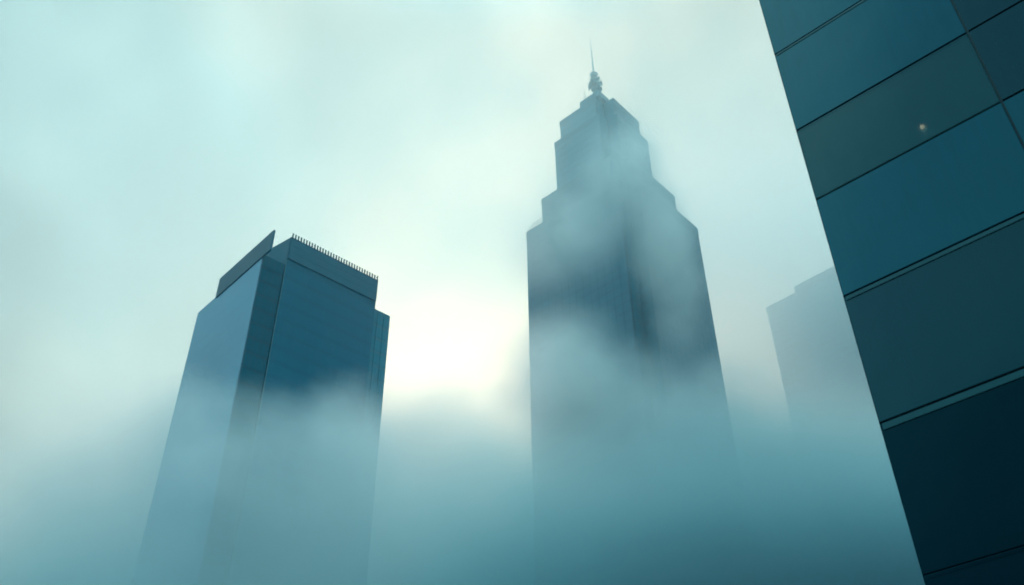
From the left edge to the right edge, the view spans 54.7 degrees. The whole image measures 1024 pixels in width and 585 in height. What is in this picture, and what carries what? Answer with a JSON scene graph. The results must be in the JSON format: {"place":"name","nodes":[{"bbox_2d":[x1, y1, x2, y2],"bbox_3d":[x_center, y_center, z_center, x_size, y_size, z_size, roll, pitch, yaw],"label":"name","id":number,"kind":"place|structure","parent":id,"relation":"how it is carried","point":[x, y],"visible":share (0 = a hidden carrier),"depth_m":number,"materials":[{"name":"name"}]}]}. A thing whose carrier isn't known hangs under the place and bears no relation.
{"place":"outdoors","nodes":[
{"label":"outdoors","id":0,"kind":"place"},
{"bbox_2d":[0,0,833,584],"label":"sky","id":1,"kind":"structure","parent":0,"point":[147,147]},
{"bbox_2d":[766,266,924,584],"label":"distant tower","id":2,"kind":"structure","parent":0,"point":[862,530],"depth_m":441.51,"materials":[{"name":"blue glass"}]},
{"bbox_3d":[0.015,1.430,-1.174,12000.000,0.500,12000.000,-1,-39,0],"label":"ground","id":3,"kind":"structure","parent":0,"visible":0},
{"bbox_2d":[131,230,389,584],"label":"office tower","id":4,"kind":"structure","parent":3,"relation":"on","point":[267,472],"depth_m":208.57,"materials":[{"name":"blue glass"}]},
{"bbox_2d":[526,39,758,584],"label":"stepped skyscraper","id":5,"kind":"structure","parent":3,"relation":"on","point":[636,479],"depth_m":315.52,"materials":[{"name":"blue glass"}]},
{"bbox_2d":[759,0,1023,584],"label":"clad building","id":6,"kind":"structure","parent":3,"relation":"on","point":[908,117],"depth_m":27.40,"materials":[{"name":"glass"}]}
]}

